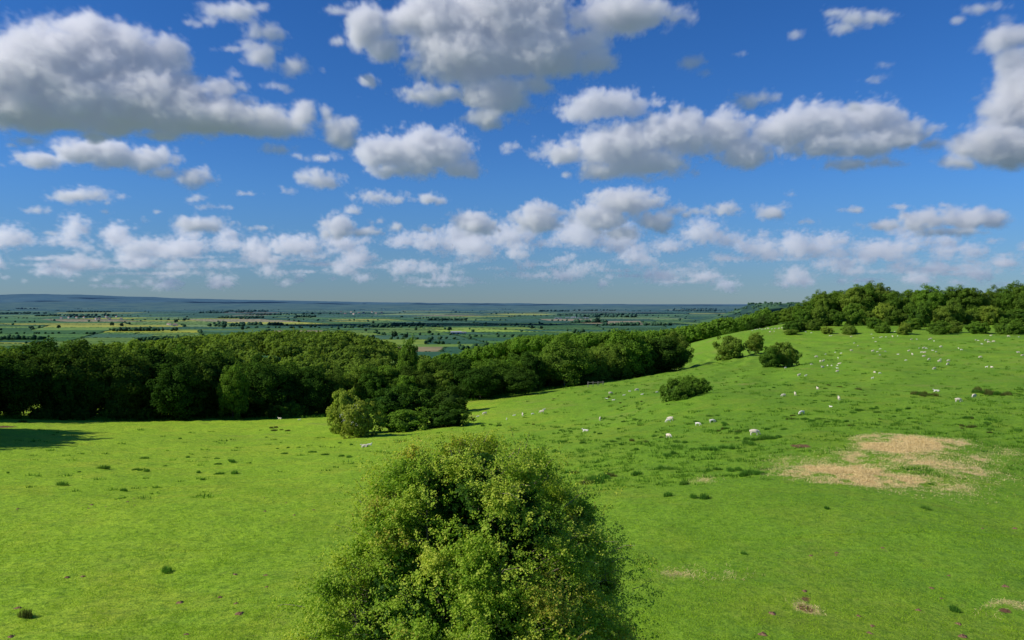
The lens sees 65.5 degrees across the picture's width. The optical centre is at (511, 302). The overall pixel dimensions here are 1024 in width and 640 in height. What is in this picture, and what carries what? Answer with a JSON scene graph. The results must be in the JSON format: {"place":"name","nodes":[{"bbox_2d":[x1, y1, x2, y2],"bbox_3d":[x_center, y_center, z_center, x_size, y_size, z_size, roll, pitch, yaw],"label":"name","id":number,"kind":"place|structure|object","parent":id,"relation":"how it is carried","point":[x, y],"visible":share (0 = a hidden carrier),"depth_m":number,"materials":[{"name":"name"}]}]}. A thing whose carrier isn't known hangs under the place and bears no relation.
{"place":"outdoors","nodes":[
{"label":"outdoors","id":0,"kind":"place"},
{"bbox_2d":[0,309,733,363],"bbox_3d":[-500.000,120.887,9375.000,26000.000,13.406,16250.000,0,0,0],"label":"fields","id":1,"kind":"structure","parent":0,"point":[195,322],"depth_m":4778.23,"materials":[{"name":"plant"}]},
{"bbox_2d":[0,307,727,359],"bbox_3d":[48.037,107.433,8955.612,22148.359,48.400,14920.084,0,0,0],"label":"vale hedgerows","id":2,"kind":"object","parent":1,"relation":"on","point":[428,340],"visible":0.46,"depth_m":4178.21,"materials":[{"name":"plant"}]},
{"bbox_2d":[0,301,743,309],"bbox_3d":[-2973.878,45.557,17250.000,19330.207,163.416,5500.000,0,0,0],"label":"hills","id":3,"kind":"structure","parent":0,"point":[151,305],"depth_m":16484.69,"materials":[{"name":"plant"}]},
{"bbox_2d":[0,294,745,305],"bbox_3d":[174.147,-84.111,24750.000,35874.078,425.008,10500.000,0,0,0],"label":"hills","id":4,"kind":"structure","parent":0,"point":[49,298],"depth_m":23940.29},
{"bbox_2d":[0,304,1023,639],"bbox_3d":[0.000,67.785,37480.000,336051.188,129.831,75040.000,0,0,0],"label":"ground","id":5,"kind":"structure","parent":0,"point":[248,438],"depth_m":50.29,"materials":[{"name":"plant"}]},
{"bbox_2d":[0,346,21,364],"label":"tree","id":6,"kind":"object","parent":5,"relation":"on","point":[3,354],"visible":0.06,"depth_m":157.82,"materials":[{"name":"green plant"}]},
{"bbox_2d":[0,358,49,414],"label":"tree","id":7,"kind":"object","parent":5,"relation":"on","point":[15,383],"visible":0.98,"depth_m":149.32,"materials":[{"name":"green plant"}]},
{"bbox_2d":[0,340,55,357],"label":"tree","id":8,"kind":"object","parent":5,"relation":"on","point":[24,347],"visible":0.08,"depth_m":167.28,"materials":[{"name":"green plant"}]},
{"bbox_2d":[8,353,63,414],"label":"tree","id":9,"kind":"object","parent":5,"relation":"on","point":[32,360],"visible":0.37,"depth_m":155.21,"materials":[{"name":"green plant"}]},
{"bbox_2d":[24,337,70,407],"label":"tree","id":10,"kind":"object","parent":5,"relation":"on","point":[49,349],"visible":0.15,"depth_m":161.38,"materials":[{"name":"green plant"}]},
{"bbox_2d":[39,364,78,414],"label":"tree","id":11,"kind":"object","parent":5,"relation":"on","point":[57,393],"visible":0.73,"depth_m":156.31,"materials":[{"name":"green plant"}]},
{"bbox_2d":[41,340,107,411],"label":"tree","id":12,"kind":"object","parent":5,"relation":"on","point":[78,366],"visible":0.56,"depth_m":160.71,"materials":[{"name":"green plant"}]},
{"bbox_2d":[71,372,114,416],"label":"tree","id":13,"kind":"object","parent":5,"relation":"on","point":[93,397],"visible":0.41,"depth_m":160.51,"materials":[{"name":"green plant"}]},
{"bbox_2d":[74,337,122,362],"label":"tree","id":14,"kind":"object","parent":5,"relation":"on","point":[109,353],"visible":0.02,"depth_m":179.94,"materials":[{"name":"green plant"}]},
{"bbox_2d":[97,346,154,418],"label":"tree","id":15,"kind":"object","parent":5,"relation":"on","point":[126,384],"visible":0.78,"depth_m":163.75,"materials":[{"name":"green plant"}]},
{"bbox_2d":[139,364,174,418],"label":"tree","id":16,"kind":"object","parent":5,"relation":"on","point":[155,375],"visible":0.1,"depth_m":167.18,"materials":[{"name":"green plant"}]},
{"bbox_2d":[136,347,192,406],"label":"tree","id":17,"kind":"object","parent":5,"relation":"on","point":[156,356],"visible":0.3,"depth_m":172.93,"materials":[{"name":"green plant"}]},
{"bbox_2d":[145,360,206,419],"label":"tree","id":18,"kind":"object","parent":5,"relation":"on","point":[175,386],"visible":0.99,"depth_m":162.27,"materials":[{"name":"green plant"}]},
{"bbox_2d":[175,350,220,415],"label":"tree","id":19,"kind":"object","parent":5,"relation":"on","point":[207,373],"visible":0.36,"depth_m":172.09,"materials":[{"name":"green plant"}]},
{"bbox_2d":[185,352,225,407],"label":"tree","id":20,"kind":"object","parent":5,"relation":"on","point":[216,375],"visible":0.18,"depth_m":174.12,"materials":[{"name":"green plant"}]},
{"bbox_2d":[202,346,243,414],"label":"tree","id":21,"kind":"object","parent":5,"relation":"on","point":[222,362],"visible":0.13,"depth_m":183.15,"materials":[{"name":"green plant"}]},
{"bbox_2d":[215,361,250,418],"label":"tree","id":22,"kind":"object","parent":5,"relation":"on","point":[232,393],"visible":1,"depth_m":166.46,"materials":[{"name":"green plant"}]},
{"bbox_2d":[214,366,255,409],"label":"tree","id":23,"kind":"object","parent":5,"relation":"on","point":[241,370],"visible":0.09,"depth_m":174.48,"materials":[{"name":"green plant"}]},
{"bbox_2d":[89,328,429,375],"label":"hill wood","id":24,"kind":"object","parent":5,"relation":"on","point":[330,352],"visible":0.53,"depth_m":311.01,"materials":[{"name":"green plant"}]},
{"bbox_2d":[240,354,292,415],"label":"tree","id":25,"kind":"object","parent":5,"relation":"on","point":[267,382],"visible":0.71,"depth_m":174.33,"materials":[{"name":"green plant"}]},
{"bbox_2d":[265,401,284,417],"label":"bush","id":26,"kind":"object","parent":5,"relation":"on","point":[274,409],"visible":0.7,"depth_m":172.74,"materials":[{"name":"green plant"}]},
{"bbox_2d":[276,367,302,404],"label":"tree","id":27,"kind":"object","parent":5,"relation":"on","point":[293,387],"visible":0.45,"depth_m":178.24,"materials":[{"name":"green plant"}]},
{"bbox_2d":[292,365,332,414],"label":"tree","id":28,"kind":"object","parent":5,"relation":"on","point":[313,389],"visible":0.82,"depth_m":178.78,"materials":[{"name":"green plant"}]},
{"bbox_2d":[322,366,353,408],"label":"tree","id":29,"kind":"object","parent":5,"relation":"on","point":[340,382],"visible":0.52,"depth_m":181.86,"materials":[{"name":"green plant"}]},
{"bbox_2d":[326,387,370,433],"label":"bush","id":30,"kind":"object","parent":5,"relation":"on","point":[341,398],"visible":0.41,"depth_m":130.14,"materials":[{"name":"green plant"}]},
{"bbox_2d":[325,400,382,438],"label":"bush","id":31,"kind":"object","parent":5,"relation":"on","point":[356,421],"visible":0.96,"depth_m":121.42,"materials":[{"name":"green plant"}]},
{"bbox_2d":[346,361,377,393],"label":"tree","id":32,"kind":"object","parent":5,"relation":"on","point":[354,374],"visible":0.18,"depth_m":187.32,"materials":[{"name":"green plant"}]},
{"bbox_2d":[358,365,387,404],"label":"tree","id":33,"kind":"object","parent":5,"relation":"on","point":[372,383],"visible":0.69,"depth_m":183.71,"materials":[{"name":"green plant"}]},
{"bbox_2d":[376,365,402,381],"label":"tree","id":34,"kind":"object","parent":5,"relation":"on","point":[388,372],"visible":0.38,"depth_m":190.51,"materials":[{"name":"green plant"}]},
{"bbox_2d":[365,384,416,418],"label":"bush","id":35,"kind":"object","parent":5,"relation":"on","point":[387,401],"visible":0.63,"depth_m":155.35,"materials":[{"name":"green plant"}]},
{"bbox_2d":[374,406,431,432],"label":"bush","id":36,"kind":"object","parent":5,"relation":"on","point":[404,420],"visible":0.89,"depth_m":132.25,"materials":[{"name":"green plant"}]},
{"bbox_2d":[394,375,418,396],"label":"tree","id":37,"kind":"object","parent":5,"relation":"on","point":[408,381],"visible":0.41,"depth_m":184.44,"materials":[{"name":"green plant"}]},
{"bbox_2d":[396,333,419,371],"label":"tree","id":38,"kind":"object","parent":5,"relation":"on","point":[408,357],"visible":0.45,"depth_m":297.91,"materials":[{"name":"green plant"}]},
{"bbox_2d":[396,366,421,384],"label":"tree","id":39,"kind":"object","parent":5,"relation":"on","point":[406,371],"visible":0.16,"depth_m":190.72,"materials":[{"name":"green plant"}]},
{"bbox_2d":[403,386,438,415],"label":"bush","id":40,"kind":"object","parent":5,"relation":"on","point":[423,398],"visible":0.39,"depth_m":159.59,"materials":[{"name":"green plant"}]},
{"bbox_2d":[414,373,437,394],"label":"tree","id":41,"kind":"object","parent":5,"relation":"on","point":[426,381],"visible":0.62,"depth_m":187.19,"materials":[{"name":"green plant"}]},
{"bbox_2d":[414,358,447,380],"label":"tree","id":42,"kind":"object","parent":5,"relation":"on","point":[431,366],"visible":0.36,"depth_m":191.50,"materials":[{"name":"green plant"}]},
{"bbox_2d":[432,369,455,392],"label":"tree","id":43,"kind":"object","parent":5,"relation":"on","point":[444,378],"visible":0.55,"depth_m":188.35,"materials":[{"name":"green plant"}]},
{"bbox_2d":[422,405,475,427],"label":"bush","id":44,"kind":"object","parent":5,"relation":"on","point":[442,417],"visible":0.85,"depth_m":135.47,"materials":[{"name":"green plant"}]},
{"bbox_2d":[430,385,470,411],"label":"bush","id":45,"kind":"object","parent":5,"relation":"on","point":[449,397],"visible":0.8,"depth_m":158.31,"materials":[{"name":"green plant"}]},
{"bbox_2d":[445,359,472,398],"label":"tree","id":46,"kind":"object","parent":5,"relation":"on","point":[457,367],"visible":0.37,"depth_m":189.70,"materials":[{"name":"green plant"}]},
{"bbox_2d":[264,424,665,639],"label":"hawthorn","id":47,"kind":"object","parent":5,"relation":"on","point":[452,500],"visible":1,"depth_m":18.94,"materials":[{"name":"green plant"}]},
{"bbox_2d":[456,366,501,398],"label":"tree","id":48,"kind":"object","parent":5,"relation":"on","point":[483,382],"visible":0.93,"depth_m":183.72,"materials":[{"name":"green plant"}]},
{"bbox_2d":[486,359,514,394],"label":"tree","id":49,"kind":"object","parent":5,"relation":"on","point":[500,368],"visible":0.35,"depth_m":195.61,"materials":[{"name":"green plant"}]},
{"bbox_2d":[0,332,1023,499],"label":"rough grass","id":50,"kind":"structure","parent":5,"relation":"on","point":[679,446],"depth_m":84.96,"materials":[{"name":"plant"}]},
{"bbox_2d":[499,367,538,394],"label":"tree","id":51,"kind":"object","parent":5,"relation":"on","point":[519,381],"visible":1,"depth_m":184.94,"materials":[{"name":"green plant"}]},
{"bbox_2d":[519,349,548,388],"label":"tree","id":52,"kind":"object","parent":5,"relation":"on","point":[533,362],"visible":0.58,"depth_m":203.44,"materials":[{"name":"green plant"}]},
{"bbox_2d":[539,334,596,386],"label":"tree","id":53,"kind":"object","parent":5,"relation":"on","point":[564,362],"visible":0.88,"depth_m":206.90,"materials":[{"name":"green plant"}]},
{"bbox_2d":[579,348,599,379],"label":"tree","id":54,"kind":"object","parent":5,"relation":"on","point":[593,373],"visible":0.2,"depth_m":221.38,"materials":[{"name":"green plant"}]},
{"bbox_2d":[588,348,608,381],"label":"tree","id":55,"kind":"object","parent":5,"relation":"on","point":[600,359],"visible":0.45,"depth_m":224.42,"materials":[{"name":"green plant"}]},
{"bbox_2d":[427,307,770,367],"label":"ridge wood","id":56,"kind":"object","parent":5,"relation":"on","point":[518,345],"visible":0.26,"depth_m":440.60,"materials":[{"name":"green plant"}]},
{"bbox_2d":[603,341,631,379],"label":"tree","id":57,"kind":"object","parent":5,"relation":"on","point":[615,354],"visible":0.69,"depth_m":231.02,"materials":[{"name":"green plant"}]},
{"bbox_2d":[605,328,653,379],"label":"tree","id":58,"kind":"object","parent":5,"relation":"on","point":[635,360],"visible":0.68,"depth_m":235.27,"materials":[{"name":"green plant"}]},
{"bbox_2d":[636,334,658,375],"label":"tree","id":59,"kind":"object","parent":5,"relation":"on","point":[647,339],"visible":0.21,"depth_m":243.41,"materials":[{"name":"green plant"}]},
{"bbox_2d":[647,336,688,370],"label":"tree","id":60,"kind":"object","parent":5,"relation":"on","point":[666,350],"visible":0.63,"depth_m":245.72,"materials":[{"name":"green plant"}]},
{"bbox_2d":[659,377,694,402],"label":"bush","id":61,"kind":"object","parent":5,"relation":"on","point":[673,389],"visible":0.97,"depth_m":122.69,"materials":[{"name":"green plant"}]},
{"bbox_2d":[662,331,693,367],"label":"tree","id":62,"kind":"object","parent":5,"relation":"on","point":[684,343],"visible":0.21,"depth_m":258.80,"materials":[{"name":"green plant"}]},
{"bbox_2d":[653,322,723,343],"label":"slope wood","id":63,"kind":"object","parent":5,"relation":"on","point":[699,333],"visible":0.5,"depth_m":389.33,"materials":[{"name":"green plant"}]},
{"bbox_2d":[685,376,712,394],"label":"bush","id":64,"kind":"object","parent":5,"relation":"on","point":[701,386],"visible":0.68,"depth_m":124.99,"materials":[{"name":"green plant"}]},
{"bbox_2d":[712,335,753,360],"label":"bush","id":65,"kind":"object","parent":5,"relation":"on","point":[730,348],"visible":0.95,"depth_m":259.58,"materials":[{"name":"green plant"}]},
{"bbox_2d":[747,332,764,353],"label":"bush","id":66,"kind":"object","parent":5,"relation":"on","point":[757,346],"visible":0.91,"depth_m":264.60,"materials":[{"name":"green plant"}]},
{"bbox_2d":[758,346,780,367],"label":"bush","id":67,"kind":"object","parent":5,"relation":"on","point":[770,357],"visible":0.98,"depth_m":197.58,"materials":[{"name":"green plant"}]},
{"bbox_2d":[769,341,802,366],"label":"bush","id":68,"kind":"object","parent":5,"relation":"on","point":[787,351],"visible":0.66,"depth_m":200.31,"materials":[{"name":"green plant"}]},
{"bbox_2d":[783,320,800,331],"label":"bush","id":69,"kind":"object","parent":5,"relation":"on","point":[791,324],"visible":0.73,"depth_m":325.79,"materials":[{"name":"green plant"}]},
{"bbox_2d":[792,309,813,322],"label":"bush","id":70,"kind":"object","parent":5,"relation":"on","point":[805,315],"visible":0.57,"depth_m":342.98,"materials":[{"name":"green plant"}]},
{"bbox_2d":[802,294,817,311],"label":"tree","id":71,"kind":"object","parent":5,"relation":"on","point":[810,303],"visible":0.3,"depth_m":391.57,"materials":[{"name":"green plant"}]},
{"bbox_2d":[805,318,820,330],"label":"bush","id":72,"kind":"object","parent":5,"relation":"on","point":[815,324],"visible":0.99,"depth_m":326.49,"materials":[{"name":"green plant"}]},
{"bbox_2d":[805,306,832,326],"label":"bush","id":73,"kind":"object","parent":5,"relation":"on","point":[820,315],"visible":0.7,"depth_m":342.46,"materials":[{"name":"green plant"}]},
{"bbox_2d":[814,289,834,313],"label":"tree","id":74,"kind":"object","parent":5,"relation":"on","point":[823,300],"visible":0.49,"depth_m":381.65,"materials":[{"name":"green plant"}]},
{"bbox_2d":[826,291,842,311],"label":"tree","id":75,"kind":"object","parent":5,"relation":"on","point":[836,300],"visible":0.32,"depth_m":388.03,"materials":[{"name":"green plant"}]},
{"bbox_2d":[650,433,1023,615],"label":"dirt patch","id":76,"kind":"object","parent":5,"relation":"on","point":[860,473],"visible":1,"depth_m":58.67,"materials":[{"name":"soil"}]},
{"bbox_2d":[825,309,849,325],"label":"bush","id":77,"kind":"object","parent":5,"relation":"on","point":[836,318],"visible":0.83,"depth_m":342.87,"materials":[{"name":"green plant"}]},
{"bbox_2d":[840,324,857,334],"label":"bush","id":78,"kind":"object","parent":5,"relation":"on","point":[848,329],"visible":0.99,"depth_m":307.22,"materials":[{"name":"green plant"}]},
{"bbox_2d":[842,303,865,325],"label":"bush","id":79,"kind":"object","parent":5,"relation":"on","point":[853,318],"visible":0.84,"depth_m":345.82,"materials":[{"name":"green plant"}]},
{"bbox_2d":[839,286,870,311],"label":"tree","id":80,"kind":"object","parent":5,"relation":"on","point":[846,301],"visible":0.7,"depth_m":376.03,"materials":[{"name":"green plant"}]},
{"bbox_2d":[844,283,881,311],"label":"tree","id":81,"kind":"object","parent":5,"relation":"on","point":[868,288],"visible":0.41,"depth_m":376.00,"materials":[{"name":"green plant"}]},
{"bbox_2d":[866,317,883,328],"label":"bush","id":82,"kind":"object","parent":5,"relation":"on","point":[870,324],"visible":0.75,"depth_m":323.08,"materials":[{"name":"green plant"}]},
{"bbox_2d":[866,280,894,302],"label":"tree","id":83,"kind":"object","parent":5,"relation":"on","point":[881,290],"visible":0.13,"depth_m":389.50,"materials":[{"name":"green plant"}]},
{"bbox_2d":[874,322,890,332],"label":"bush","id":84,"kind":"object","parent":5,"relation":"on","point":[883,328],"visible":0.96,"depth_m":305.82,"materials":[{"name":"green plant"}]},
{"bbox_2d":[872,302,893,323],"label":"bush","id":85,"kind":"object","parent":5,"relation":"on","point":[878,310],"visible":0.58,"depth_m":349.88,"materials":[{"name":"green plant"}]},
{"bbox_2d":[876,290,908,314],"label":"tree","id":86,"kind":"object","parent":5,"relation":"on","point":[893,299],"visible":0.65,"depth_m":373.92,"materials":[{"name":"green plant"}]},
{"bbox_2d":[882,307,903,325],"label":"bush","id":87,"kind":"object","parent":5,"relation":"on","point":[892,318],"visible":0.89,"depth_m":346.90,"materials":[{"name":"green plant"}]},
{"bbox_2d":[896,322,912,334],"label":"bush","id":88,"kind":"object","parent":5,"relation":"on","point":[904,328],"visible":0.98,"depth_m":294.43,"materials":[{"name":"green plant"}]},
{"bbox_2d":[900,289,919,314],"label":"tree","id":89,"kind":"object","parent":5,"relation":"on","point":[909,295],"visible":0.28,"depth_m":385.87,"materials":[{"name":"green plant"}]},
{"bbox_2d":[903,318,922,329],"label":"bush","id":90,"kind":"object","parent":5,"relation":"on","point":[915,323],"visible":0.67,"depth_m":322.00,"materials":[{"name":"green plant"}]},
{"bbox_2d":[903,302,937,326],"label":"bush","id":91,"kind":"object","parent":5,"relation":"on","point":[923,313],"visible":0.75,"depth_m":340.21,"materials":[{"name":"green plant"}]},
{"bbox_2d":[912,283,946,311],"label":"tree","id":92,"kind":"object","parent":5,"relation":"on","point":[934,298],"visible":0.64,"depth_m":370.12,"materials":[{"name":"green plant"}]},
{"bbox_2d":[926,320,952,334],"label":"bush","id":93,"kind":"object","parent":5,"relation":"on","point":[938,327],"visible":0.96,"depth_m":297.68,"materials":[{"name":"green plant"}]},
{"bbox_2d":[933,305,956,322],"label":"bush","id":94,"kind":"object","parent":5,"relation":"on","point":[944,313],"visible":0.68,"depth_m":345.91,"materials":[{"name":"green plant"}]},
{"bbox_2d":[941,284,963,305],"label":"tree","id":95,"kind":"object","parent":5,"relation":"on","point":[950,293],"visible":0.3,"depth_m":374.01,"materials":[{"name":"green plant"}]},
{"bbox_2d":[944,320,965,332],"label":"bush","id":96,"kind":"object","parent":5,"relation":"on","point":[956,327],"visible":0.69,"depth_m":303.46,"materials":[{"name":"green plant"}]},
{"bbox_2d":[946,298,965,324],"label":"bush","id":97,"kind":"object","parent":5,"relation":"on","point":[958,311],"visible":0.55,"depth_m":348.38,"materials":[{"name":"green plant"}]},
{"bbox_2d":[956,287,983,314],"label":"tree","id":98,"kind":"object","parent":5,"relation":"on","point":[970,300],"visible":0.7,"depth_m":370.65,"materials":[{"name":"green plant"}]},
{"bbox_2d":[963,312,980,323],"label":"bush","id":99,"kind":"object","parent":5,"relation":"on","point":[971,317],"visible":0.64,"depth_m":351.12,"materials":[{"name":"green plant"}]},
{"bbox_2d":[964,321,990,333],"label":"bush","id":100,"kind":"object","parent":5,"relation":"on","point":[977,327],"visible":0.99,"depth_m":294.93,"materials":[{"name":"green plant"}]},
{"bbox_2d":[979,305,1004,324],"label":"bush","id":101,"kind":"object","parent":5,"relation":"on","point":[990,316],"visible":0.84,"depth_m":345.60,"materials":[{"name":"green plant"}]},
{"bbox_2d":[985,285,1008,311],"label":"tree","id":102,"kind":"object","parent":5,"relation":"on","point":[993,295],"visible":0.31,"depth_m":382.60,"materials":[{"name":"green plant"}]},
{"bbox_2d":[995,307,1016,322],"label":"bush","id":103,"kind":"object","parent":5,"relation":"on","point":[1008,315],"visible":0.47,"depth_m":345.50,"materials":[{"name":"green plant"}]},
{"bbox_2d":[996,284,1018,309],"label":"tree","id":104,"kind":"object","parent":5,"relation":"on","point":[1006,300],"visible":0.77,"depth_m":375.74,"materials":[{"name":"green plant"}]},
{"bbox_2d":[992,317,1023,334],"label":"bush","id":105,"kind":"object","parent":5,"relation":"on","point":[1004,327],"visible":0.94,"depth_m":289.15,"materials":[{"name":"green plant"}]},
{"bbox_2d":[1011,280,1023,312],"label":"tree","id":106,"kind":"object","parent":5,"relation":"on","point":[1019,302],"visible":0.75,"depth_m":372.08,"materials":[{"name":"green plant"}]},
{"bbox_2d":[0,0,1023,303],"label":"sky","id":107,"kind":"structure","parent":0,"point":[412,151],"materials":[{"name":"blue"}]},
{"bbox_2d":[683,303,802,322],"bbox_3d":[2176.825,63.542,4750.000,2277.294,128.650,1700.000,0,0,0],"label":"trees","id":108,"kind":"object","parent":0,"point":[776,307],"depth_m":4813.85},
{"bbox_2d":[717,301,806,317],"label":"hillside wood","id":109,"kind":"object","parent":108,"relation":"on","point":[788,303],"visible":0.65,"depth_m":4817.28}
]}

